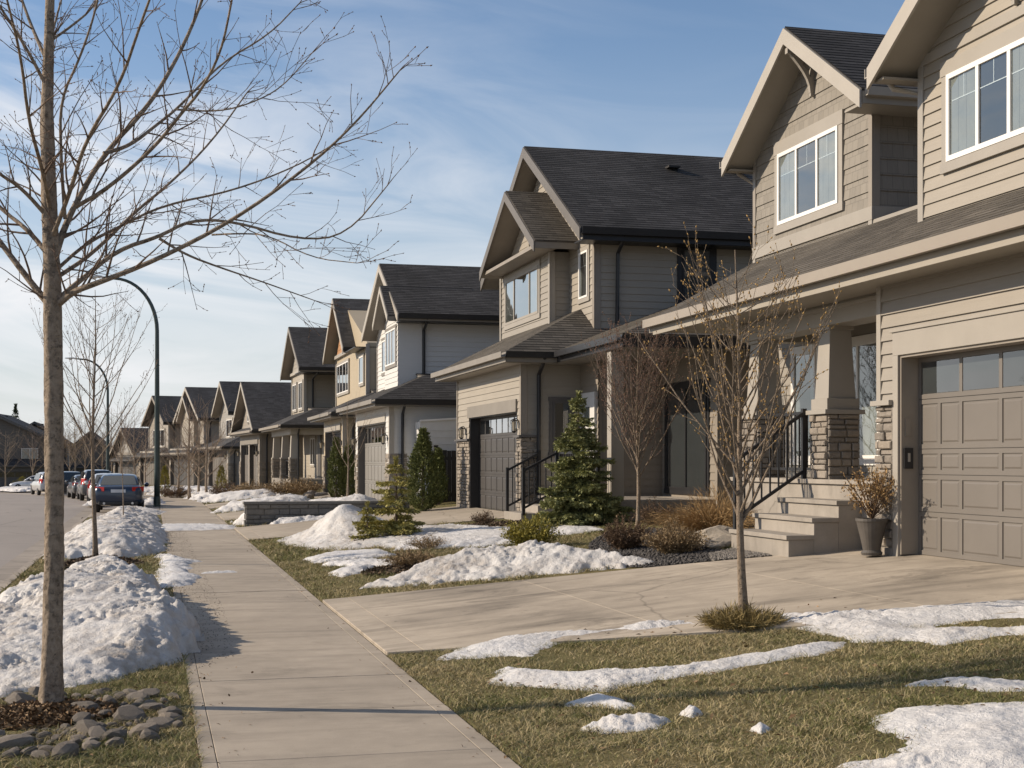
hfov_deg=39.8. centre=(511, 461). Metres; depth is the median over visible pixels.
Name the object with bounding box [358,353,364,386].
window
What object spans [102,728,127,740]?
rock
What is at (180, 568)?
snow patch
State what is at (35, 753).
rock
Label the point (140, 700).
rock
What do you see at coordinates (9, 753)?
rock
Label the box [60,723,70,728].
rock
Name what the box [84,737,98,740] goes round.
rock
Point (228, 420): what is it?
window
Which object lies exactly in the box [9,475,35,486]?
parked car
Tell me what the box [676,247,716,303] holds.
window
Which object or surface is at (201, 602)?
grit
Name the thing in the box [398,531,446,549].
dry perennial
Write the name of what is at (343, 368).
window
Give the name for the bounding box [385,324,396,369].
window
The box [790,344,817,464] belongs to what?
window
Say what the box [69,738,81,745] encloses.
rock
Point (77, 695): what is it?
rock
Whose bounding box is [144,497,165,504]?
snow patch
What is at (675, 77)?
sky
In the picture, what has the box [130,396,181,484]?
suburban house
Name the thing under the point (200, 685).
pavement bed
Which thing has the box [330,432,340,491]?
garage door
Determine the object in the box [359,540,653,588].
snow bank
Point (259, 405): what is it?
suburban house
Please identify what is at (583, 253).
window
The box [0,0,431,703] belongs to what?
bare tree
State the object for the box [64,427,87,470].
bare tree
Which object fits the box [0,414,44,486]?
suburban house
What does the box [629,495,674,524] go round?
dry shrub
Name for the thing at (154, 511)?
snow patch
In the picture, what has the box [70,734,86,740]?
rock
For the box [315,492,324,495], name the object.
rock
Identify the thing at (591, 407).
window
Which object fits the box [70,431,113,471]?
suburban house
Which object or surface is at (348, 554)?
snow patch
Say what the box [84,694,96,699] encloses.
rock
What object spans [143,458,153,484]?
garage door
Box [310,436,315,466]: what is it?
window
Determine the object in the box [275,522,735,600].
grass
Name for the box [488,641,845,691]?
snow patch
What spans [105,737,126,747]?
rock
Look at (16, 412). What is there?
spruce tree
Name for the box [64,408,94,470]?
bare tree
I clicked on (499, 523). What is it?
mulch
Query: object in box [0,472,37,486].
garage door
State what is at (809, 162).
window
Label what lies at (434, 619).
driveway
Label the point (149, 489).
snow patch
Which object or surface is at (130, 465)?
garage door
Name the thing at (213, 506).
driveway
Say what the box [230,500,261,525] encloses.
snow patch
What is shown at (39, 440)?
bare tree
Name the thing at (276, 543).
grass
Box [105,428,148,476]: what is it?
suburban house
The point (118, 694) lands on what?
rock
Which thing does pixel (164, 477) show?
cedar shrub
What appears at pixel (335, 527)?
snow bank
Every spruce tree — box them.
[11,403,19,418]
[348,500,381,540]
[352,454,425,536]
[528,390,634,525]
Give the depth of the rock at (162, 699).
9.98 m
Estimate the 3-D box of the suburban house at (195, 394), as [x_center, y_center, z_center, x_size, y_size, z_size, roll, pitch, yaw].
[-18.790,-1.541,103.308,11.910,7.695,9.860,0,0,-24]
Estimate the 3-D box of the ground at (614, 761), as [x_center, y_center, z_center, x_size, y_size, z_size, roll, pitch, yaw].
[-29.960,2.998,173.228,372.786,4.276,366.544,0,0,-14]
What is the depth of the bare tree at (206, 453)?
67.73 m
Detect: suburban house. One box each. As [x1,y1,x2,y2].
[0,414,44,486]
[30,421,74,470]
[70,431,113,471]
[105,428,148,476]
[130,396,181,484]
[160,387,218,485]
[197,381,239,486]
[228,382,302,487]
[259,327,334,486]
[307,298,376,495]
[336,263,499,500]
[431,146,752,520]
[642,0,1023,566]
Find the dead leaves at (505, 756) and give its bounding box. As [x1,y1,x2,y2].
[167,532,507,762]
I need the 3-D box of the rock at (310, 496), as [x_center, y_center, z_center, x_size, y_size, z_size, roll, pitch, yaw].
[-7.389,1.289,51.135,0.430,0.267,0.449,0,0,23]
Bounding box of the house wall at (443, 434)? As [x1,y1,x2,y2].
[415,418,456,492]
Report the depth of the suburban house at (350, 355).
57.02 m
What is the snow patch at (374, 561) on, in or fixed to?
on the ground at (614, 761)
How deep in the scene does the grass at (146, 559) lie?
22.63 m
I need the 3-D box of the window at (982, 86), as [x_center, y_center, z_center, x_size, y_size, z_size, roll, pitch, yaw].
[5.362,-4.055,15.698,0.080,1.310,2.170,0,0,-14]
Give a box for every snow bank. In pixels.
[0,554,205,697]
[42,505,168,559]
[277,504,462,549]
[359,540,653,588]
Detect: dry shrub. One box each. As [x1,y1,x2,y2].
[596,513,653,549]
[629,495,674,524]
[640,515,710,553]
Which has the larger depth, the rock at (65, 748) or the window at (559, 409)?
the window at (559, 409)
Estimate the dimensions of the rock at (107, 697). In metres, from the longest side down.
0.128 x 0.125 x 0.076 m
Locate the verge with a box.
[0,515,199,767]
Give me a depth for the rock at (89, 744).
8.43 m
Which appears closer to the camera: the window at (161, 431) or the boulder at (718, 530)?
the boulder at (718, 530)
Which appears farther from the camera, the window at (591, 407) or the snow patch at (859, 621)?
the window at (591, 407)
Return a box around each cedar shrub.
[160,465,171,496]
[214,465,228,487]
[325,437,346,497]
[337,444,355,496]
[406,427,442,510]
[430,447,449,504]
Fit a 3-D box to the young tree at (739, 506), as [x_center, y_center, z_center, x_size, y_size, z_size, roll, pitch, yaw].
[1.924,-0.311,12.323,2.007,3.527,1.514,0,0,36]
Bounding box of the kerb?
[0,491,159,591]
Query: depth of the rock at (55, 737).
8.76 m
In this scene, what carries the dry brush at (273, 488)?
on the ground at (614, 761)
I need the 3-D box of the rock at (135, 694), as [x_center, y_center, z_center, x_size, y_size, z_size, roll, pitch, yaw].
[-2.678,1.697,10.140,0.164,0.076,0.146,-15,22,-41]
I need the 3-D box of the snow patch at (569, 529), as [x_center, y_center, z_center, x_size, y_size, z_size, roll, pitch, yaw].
[-0.333,1.275,26.690,1.604,0.323,6.257,0,0,-37]
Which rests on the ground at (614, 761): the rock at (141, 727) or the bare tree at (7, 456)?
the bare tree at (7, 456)
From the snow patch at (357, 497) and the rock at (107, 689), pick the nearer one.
the rock at (107, 689)
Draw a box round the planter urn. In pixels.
[841,466,897,555]
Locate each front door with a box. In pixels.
[317,435,321,478]
[664,378,710,495]
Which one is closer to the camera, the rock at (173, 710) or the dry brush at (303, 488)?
the rock at (173, 710)
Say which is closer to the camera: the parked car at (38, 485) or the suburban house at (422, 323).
the suburban house at (422, 323)
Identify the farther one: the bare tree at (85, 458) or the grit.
the bare tree at (85, 458)
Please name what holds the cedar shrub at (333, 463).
on the ground at (614, 761)
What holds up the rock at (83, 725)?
on the verge
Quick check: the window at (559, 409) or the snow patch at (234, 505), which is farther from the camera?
the snow patch at (234, 505)
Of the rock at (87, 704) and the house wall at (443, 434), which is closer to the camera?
the rock at (87, 704)
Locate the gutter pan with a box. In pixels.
[0,493,91,583]
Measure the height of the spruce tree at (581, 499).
2.516 m
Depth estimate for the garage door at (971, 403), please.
15.29 m
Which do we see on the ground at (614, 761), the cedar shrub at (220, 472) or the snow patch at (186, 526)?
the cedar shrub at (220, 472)
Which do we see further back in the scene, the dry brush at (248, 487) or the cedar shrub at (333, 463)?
the dry brush at (248, 487)
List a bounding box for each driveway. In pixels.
[205,492,330,508]
[217,511,243,520]
[234,506,503,539]
[323,549,1023,655]
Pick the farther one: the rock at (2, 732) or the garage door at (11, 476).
the garage door at (11, 476)
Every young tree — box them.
[29,278,166,554]
[109,432,138,514]
[325,392,373,495]
[579,312,693,528]
[630,215,841,617]
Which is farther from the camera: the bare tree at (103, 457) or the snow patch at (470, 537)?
the bare tree at (103, 457)
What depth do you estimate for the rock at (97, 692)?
10.31 m
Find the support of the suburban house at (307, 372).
on the ground at (614, 761)
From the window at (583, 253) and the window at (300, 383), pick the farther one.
the window at (300, 383)
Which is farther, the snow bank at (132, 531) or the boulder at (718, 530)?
the snow bank at (132, 531)
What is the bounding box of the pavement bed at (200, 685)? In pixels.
[165,521,217,764]
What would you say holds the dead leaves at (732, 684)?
on the ground at (614, 761)
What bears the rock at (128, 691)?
on the verge
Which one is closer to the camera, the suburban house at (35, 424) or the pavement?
the pavement
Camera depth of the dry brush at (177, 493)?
73.07 m
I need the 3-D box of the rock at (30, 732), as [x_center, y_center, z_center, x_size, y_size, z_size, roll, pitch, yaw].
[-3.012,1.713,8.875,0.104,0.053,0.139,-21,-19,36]
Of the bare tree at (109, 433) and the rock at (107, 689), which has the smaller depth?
the rock at (107, 689)
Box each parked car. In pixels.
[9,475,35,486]
[30,472,44,494]
[64,471,80,492]
[65,475,80,498]
[74,469,112,500]
[84,473,120,505]
[95,474,148,511]
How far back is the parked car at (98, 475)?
61.36 m
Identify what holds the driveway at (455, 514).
on the driveway bed
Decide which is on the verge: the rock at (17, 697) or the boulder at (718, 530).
the rock at (17, 697)
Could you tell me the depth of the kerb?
25.57 m
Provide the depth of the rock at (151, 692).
10.28 m
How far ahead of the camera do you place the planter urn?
16.43 m
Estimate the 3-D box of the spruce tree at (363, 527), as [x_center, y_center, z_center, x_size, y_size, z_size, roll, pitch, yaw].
[-2.706,1.144,26.310,0.672,0.878,0.539,0,0,0]
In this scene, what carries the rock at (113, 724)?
on the verge
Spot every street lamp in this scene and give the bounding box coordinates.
[65,357,109,470]
[89,275,160,506]
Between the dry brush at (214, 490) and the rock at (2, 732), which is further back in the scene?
the dry brush at (214, 490)
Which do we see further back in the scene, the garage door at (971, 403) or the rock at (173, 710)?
the garage door at (971, 403)
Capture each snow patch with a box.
[0,486,30,491]
[82,500,91,505]
[136,506,165,514]
[144,485,174,492]
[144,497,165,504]
[146,485,212,495]
[154,554,202,587]
[161,523,236,530]
[182,489,224,499]
[196,489,284,502]
[201,570,235,573]
[210,493,312,512]
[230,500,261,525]
[270,513,327,523]
[304,548,395,563]
[311,493,377,500]
[322,558,393,566]
[329,564,376,576]
[383,529,513,550]
[437,619,693,660]
[444,523,603,534]
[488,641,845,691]
[565,693,634,709]
[580,712,670,733]
[680,705,702,717]
[749,722,768,733]
[783,600,1023,645]
[838,702,1023,767]
[905,676,1023,691]
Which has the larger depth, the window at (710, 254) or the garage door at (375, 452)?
the garage door at (375, 452)
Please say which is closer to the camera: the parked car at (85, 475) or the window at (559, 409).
the window at (559, 409)
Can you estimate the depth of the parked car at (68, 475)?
93.94 m
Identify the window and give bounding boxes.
[20,447,38,458]
[153,428,164,447]
[226,417,232,437]
[292,382,297,412]
[298,379,302,410]
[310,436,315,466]
[336,358,349,396]
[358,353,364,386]
[381,337,384,375]
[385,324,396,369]
[504,259,540,330]
[548,397,574,455]
[577,244,590,304]
[579,392,596,480]
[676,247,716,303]
[773,109,844,234]
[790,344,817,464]
[852,333,879,464]
[940,22,1023,174]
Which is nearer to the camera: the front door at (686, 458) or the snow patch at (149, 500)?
the front door at (686, 458)
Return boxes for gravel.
[588,527,750,567]
[708,548,771,560]
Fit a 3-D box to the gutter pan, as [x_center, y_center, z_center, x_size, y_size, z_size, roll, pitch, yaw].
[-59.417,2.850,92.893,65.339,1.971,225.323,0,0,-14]
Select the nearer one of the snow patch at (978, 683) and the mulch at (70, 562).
the snow patch at (978, 683)
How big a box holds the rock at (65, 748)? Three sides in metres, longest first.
0.202 x 0.118 x 0.104 m
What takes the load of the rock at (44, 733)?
on the verge
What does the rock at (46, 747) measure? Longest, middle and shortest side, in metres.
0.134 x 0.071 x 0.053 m
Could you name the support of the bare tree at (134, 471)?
on the ground at (614, 761)
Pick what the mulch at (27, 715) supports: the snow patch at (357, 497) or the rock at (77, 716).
the rock at (77, 716)
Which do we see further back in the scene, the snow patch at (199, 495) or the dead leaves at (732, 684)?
the snow patch at (199, 495)
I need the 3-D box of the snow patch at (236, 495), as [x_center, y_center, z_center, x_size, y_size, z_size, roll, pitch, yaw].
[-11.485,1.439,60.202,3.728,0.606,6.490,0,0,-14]
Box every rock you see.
[0,729,4,736]
[0,734,33,751]
[0,749,19,757]
[4,692,37,703]
[20,746,37,755]
[24,731,38,735]
[28,686,39,696]
[30,750,50,758]
[36,731,51,739]
[38,745,53,752]
[51,734,61,740]
[51,741,78,759]
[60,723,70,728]
[69,701,98,708]
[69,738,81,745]
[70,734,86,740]
[71,693,81,698]
[72,711,91,724]
[76,719,104,736]
[82,739,100,750]
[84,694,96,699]
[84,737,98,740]
[88,725,106,740]
[92,690,103,696]
[98,709,111,717]
[100,688,110,692]
[102,694,116,702]
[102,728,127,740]
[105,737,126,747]
[107,722,119,726]
[112,705,146,723]
[113,691,126,700]
[123,689,136,693]
[126,691,149,701]
[128,722,158,736]
[134,698,144,702]
[137,688,159,696]
[139,702,165,712]
[140,728,159,740]
[143,699,156,703]
[146,716,174,728]
[157,707,182,715]
[158,712,183,720]
[160,697,169,703]
[166,692,182,699]
[172,720,182,727]
[305,494,313,498]
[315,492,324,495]
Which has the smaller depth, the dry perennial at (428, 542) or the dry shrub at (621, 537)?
the dry shrub at (621, 537)
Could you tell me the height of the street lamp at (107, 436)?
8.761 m
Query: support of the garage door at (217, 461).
in the suburban house at (226, 394)
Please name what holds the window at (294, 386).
in the suburban house at (307, 372)
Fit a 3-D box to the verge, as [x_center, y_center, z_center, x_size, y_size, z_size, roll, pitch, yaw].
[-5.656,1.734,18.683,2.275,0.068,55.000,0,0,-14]
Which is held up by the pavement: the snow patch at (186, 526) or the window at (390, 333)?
the snow patch at (186, 526)
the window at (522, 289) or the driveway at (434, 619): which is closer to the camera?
the driveway at (434, 619)
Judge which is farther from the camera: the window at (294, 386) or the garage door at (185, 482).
the garage door at (185, 482)
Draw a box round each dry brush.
[160,482,193,497]
[205,479,244,493]
[228,478,269,490]
[264,475,299,493]
[279,475,325,494]
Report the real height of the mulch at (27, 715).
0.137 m
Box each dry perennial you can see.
[377,546,437,565]
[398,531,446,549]
[469,510,495,522]
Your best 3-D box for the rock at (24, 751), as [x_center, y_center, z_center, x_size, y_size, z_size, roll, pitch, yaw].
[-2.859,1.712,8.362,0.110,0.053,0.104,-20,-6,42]
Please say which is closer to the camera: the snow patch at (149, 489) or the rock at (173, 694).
the rock at (173, 694)
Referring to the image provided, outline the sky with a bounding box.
[0,0,904,444]
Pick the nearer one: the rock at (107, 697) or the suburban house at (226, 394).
the rock at (107, 697)
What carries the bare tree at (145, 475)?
on the ground at (614, 761)
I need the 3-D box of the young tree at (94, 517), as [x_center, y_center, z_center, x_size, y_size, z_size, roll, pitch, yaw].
[-7.005,-0.691,23.879,2.213,4.917,2.131,0,0,45]
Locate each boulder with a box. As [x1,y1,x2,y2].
[697,525,732,545]
[705,536,725,549]
[711,534,730,548]
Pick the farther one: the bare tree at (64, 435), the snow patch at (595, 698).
the bare tree at (64, 435)
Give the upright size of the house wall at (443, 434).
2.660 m
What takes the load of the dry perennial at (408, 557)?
on the ground at (614, 761)
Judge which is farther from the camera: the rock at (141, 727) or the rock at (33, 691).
the rock at (33, 691)
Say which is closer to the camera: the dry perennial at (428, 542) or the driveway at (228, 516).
the dry perennial at (428, 542)
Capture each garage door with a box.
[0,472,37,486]
[118,462,135,473]
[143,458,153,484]
[174,455,190,485]
[212,450,225,485]
[245,445,247,484]
[253,445,257,486]
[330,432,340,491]
[365,424,385,499]
[480,414,516,510]
[918,344,1023,566]
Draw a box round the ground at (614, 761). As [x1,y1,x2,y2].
[2,485,1023,767]
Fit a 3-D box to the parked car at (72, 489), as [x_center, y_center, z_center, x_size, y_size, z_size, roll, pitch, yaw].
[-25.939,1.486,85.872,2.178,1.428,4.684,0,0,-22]
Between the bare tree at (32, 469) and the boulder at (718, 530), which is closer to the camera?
the boulder at (718, 530)
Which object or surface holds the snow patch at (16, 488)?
on the ground at (614, 761)
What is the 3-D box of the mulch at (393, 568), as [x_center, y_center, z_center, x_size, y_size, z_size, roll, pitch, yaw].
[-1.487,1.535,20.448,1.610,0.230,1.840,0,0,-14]
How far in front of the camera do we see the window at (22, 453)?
141.68 m
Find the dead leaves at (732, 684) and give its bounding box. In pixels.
[2,597,1023,767]
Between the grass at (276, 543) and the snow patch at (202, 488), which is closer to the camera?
the grass at (276, 543)
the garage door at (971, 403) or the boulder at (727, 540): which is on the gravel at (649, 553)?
the boulder at (727, 540)
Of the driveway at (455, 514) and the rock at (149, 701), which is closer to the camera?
the rock at (149, 701)
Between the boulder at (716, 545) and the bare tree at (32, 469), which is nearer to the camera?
the boulder at (716, 545)
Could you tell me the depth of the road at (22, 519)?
45.16 m
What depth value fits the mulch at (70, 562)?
23.53 m
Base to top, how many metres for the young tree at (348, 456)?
3.429 m
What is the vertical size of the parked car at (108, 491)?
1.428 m
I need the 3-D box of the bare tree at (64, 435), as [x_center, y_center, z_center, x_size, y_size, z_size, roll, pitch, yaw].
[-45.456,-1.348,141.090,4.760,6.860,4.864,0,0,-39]
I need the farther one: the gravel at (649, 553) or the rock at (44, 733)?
the gravel at (649, 553)
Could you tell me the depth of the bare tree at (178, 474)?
78.36 m
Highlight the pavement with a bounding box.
[144,494,520,767]
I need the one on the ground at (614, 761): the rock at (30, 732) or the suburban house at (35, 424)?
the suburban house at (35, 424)
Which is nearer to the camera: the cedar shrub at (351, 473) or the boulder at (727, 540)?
the boulder at (727, 540)
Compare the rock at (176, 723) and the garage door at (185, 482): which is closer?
the rock at (176, 723)
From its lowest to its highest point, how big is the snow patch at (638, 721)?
0.108 m
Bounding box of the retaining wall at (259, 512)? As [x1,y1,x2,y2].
[242,500,409,526]
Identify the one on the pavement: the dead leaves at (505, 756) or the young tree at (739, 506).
the dead leaves at (505, 756)
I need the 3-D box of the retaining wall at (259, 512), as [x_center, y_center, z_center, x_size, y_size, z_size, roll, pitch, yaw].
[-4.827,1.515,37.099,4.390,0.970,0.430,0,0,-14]
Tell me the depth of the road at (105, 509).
58.06 m
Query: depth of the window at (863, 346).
20.61 m
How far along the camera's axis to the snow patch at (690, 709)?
8.80 m
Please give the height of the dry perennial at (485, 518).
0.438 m
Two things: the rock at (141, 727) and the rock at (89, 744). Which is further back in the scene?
the rock at (141, 727)
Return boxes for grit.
[168,530,233,673]
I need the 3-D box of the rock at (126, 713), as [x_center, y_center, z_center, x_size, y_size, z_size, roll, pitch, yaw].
[-2.527,1.680,9.344,0.217,0.133,0.202,0,0,0]
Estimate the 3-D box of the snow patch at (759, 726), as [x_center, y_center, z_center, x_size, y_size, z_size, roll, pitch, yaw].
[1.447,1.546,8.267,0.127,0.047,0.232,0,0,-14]
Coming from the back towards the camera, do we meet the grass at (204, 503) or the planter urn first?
the grass at (204, 503)
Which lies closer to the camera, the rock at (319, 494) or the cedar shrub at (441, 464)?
the cedar shrub at (441, 464)
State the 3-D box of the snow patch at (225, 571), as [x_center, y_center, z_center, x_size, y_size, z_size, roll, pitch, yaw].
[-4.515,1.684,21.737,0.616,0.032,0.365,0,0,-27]
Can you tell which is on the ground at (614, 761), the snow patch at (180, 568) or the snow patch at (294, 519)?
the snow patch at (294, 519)
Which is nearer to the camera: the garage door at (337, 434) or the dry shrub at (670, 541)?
the dry shrub at (670, 541)
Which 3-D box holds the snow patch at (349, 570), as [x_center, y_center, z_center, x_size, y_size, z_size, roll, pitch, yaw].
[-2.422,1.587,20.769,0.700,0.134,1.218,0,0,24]
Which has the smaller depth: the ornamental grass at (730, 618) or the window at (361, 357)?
the ornamental grass at (730, 618)
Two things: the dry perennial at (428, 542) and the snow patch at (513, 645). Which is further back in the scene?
the dry perennial at (428, 542)
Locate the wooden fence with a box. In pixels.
[433,445,456,501]
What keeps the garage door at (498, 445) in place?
in the suburban house at (573, 252)
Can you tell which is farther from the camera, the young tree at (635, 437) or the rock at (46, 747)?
the young tree at (635, 437)
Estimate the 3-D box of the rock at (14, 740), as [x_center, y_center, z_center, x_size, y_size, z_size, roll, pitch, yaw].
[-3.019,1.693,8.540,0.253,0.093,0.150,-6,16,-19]
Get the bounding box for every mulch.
[0,695,119,730]
[64,553,143,569]
[360,562,417,575]
[459,519,525,526]
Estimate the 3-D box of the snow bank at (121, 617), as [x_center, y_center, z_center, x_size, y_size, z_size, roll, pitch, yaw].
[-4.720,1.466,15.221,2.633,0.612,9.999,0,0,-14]
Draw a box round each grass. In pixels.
[0,542,190,662]
[203,493,318,526]
[247,517,523,562]
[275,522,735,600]
[638,478,760,532]
[693,594,794,634]
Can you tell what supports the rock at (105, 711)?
on the verge
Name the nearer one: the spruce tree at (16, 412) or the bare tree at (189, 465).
the bare tree at (189, 465)
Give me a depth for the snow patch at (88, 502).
58.73 m
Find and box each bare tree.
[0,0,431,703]
[0,428,30,485]
[3,431,43,475]
[24,420,70,463]
[33,418,84,463]
[64,406,114,469]
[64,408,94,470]
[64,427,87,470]
[79,430,129,468]
[87,403,133,471]
[91,399,151,473]
[101,411,165,474]
[127,423,170,486]
[148,433,210,487]
[149,396,219,498]
[164,424,232,491]
[172,398,243,490]
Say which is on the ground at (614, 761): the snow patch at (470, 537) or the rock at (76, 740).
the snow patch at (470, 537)
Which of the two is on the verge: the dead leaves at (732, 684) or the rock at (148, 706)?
the rock at (148, 706)
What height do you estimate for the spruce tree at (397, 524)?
1.711 m
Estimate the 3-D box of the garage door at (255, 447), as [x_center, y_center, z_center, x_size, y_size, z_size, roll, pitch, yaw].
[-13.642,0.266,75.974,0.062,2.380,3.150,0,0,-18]
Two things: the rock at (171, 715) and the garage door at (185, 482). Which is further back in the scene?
the garage door at (185, 482)
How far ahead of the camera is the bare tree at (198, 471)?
70.83 m
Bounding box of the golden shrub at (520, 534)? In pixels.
[499,513,565,545]
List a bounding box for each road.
[0,492,136,516]
[0,493,87,567]
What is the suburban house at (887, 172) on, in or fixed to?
on the ground at (614, 761)
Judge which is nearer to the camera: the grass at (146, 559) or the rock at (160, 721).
the rock at (160, 721)
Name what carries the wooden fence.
on the ground at (614, 761)
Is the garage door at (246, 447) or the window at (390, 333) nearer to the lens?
the window at (390, 333)
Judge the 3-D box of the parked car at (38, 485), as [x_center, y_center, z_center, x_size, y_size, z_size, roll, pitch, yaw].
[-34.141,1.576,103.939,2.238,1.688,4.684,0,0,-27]
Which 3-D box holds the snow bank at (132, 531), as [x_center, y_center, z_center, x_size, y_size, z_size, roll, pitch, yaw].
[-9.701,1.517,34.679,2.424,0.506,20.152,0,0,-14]
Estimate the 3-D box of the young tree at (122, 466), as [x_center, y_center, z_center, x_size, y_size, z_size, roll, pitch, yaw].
[-10.108,0.444,36.579,0.625,2.634,0.805,0,0,8]
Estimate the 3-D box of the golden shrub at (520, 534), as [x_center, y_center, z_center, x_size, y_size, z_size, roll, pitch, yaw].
[0.322,1.061,21.968,1.088,0.620,1.085,0,0,-14]
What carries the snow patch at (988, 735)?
on the ground at (614, 761)
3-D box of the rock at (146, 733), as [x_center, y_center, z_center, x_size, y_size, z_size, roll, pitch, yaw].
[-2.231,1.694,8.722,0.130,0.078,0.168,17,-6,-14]
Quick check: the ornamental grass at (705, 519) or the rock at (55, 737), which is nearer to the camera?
the rock at (55, 737)
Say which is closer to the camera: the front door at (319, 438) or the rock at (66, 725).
the rock at (66, 725)
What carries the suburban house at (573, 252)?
on the ground at (614, 761)
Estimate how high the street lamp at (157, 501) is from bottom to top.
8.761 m
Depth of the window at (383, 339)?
48.51 m
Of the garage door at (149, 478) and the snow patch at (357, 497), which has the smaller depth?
the snow patch at (357, 497)

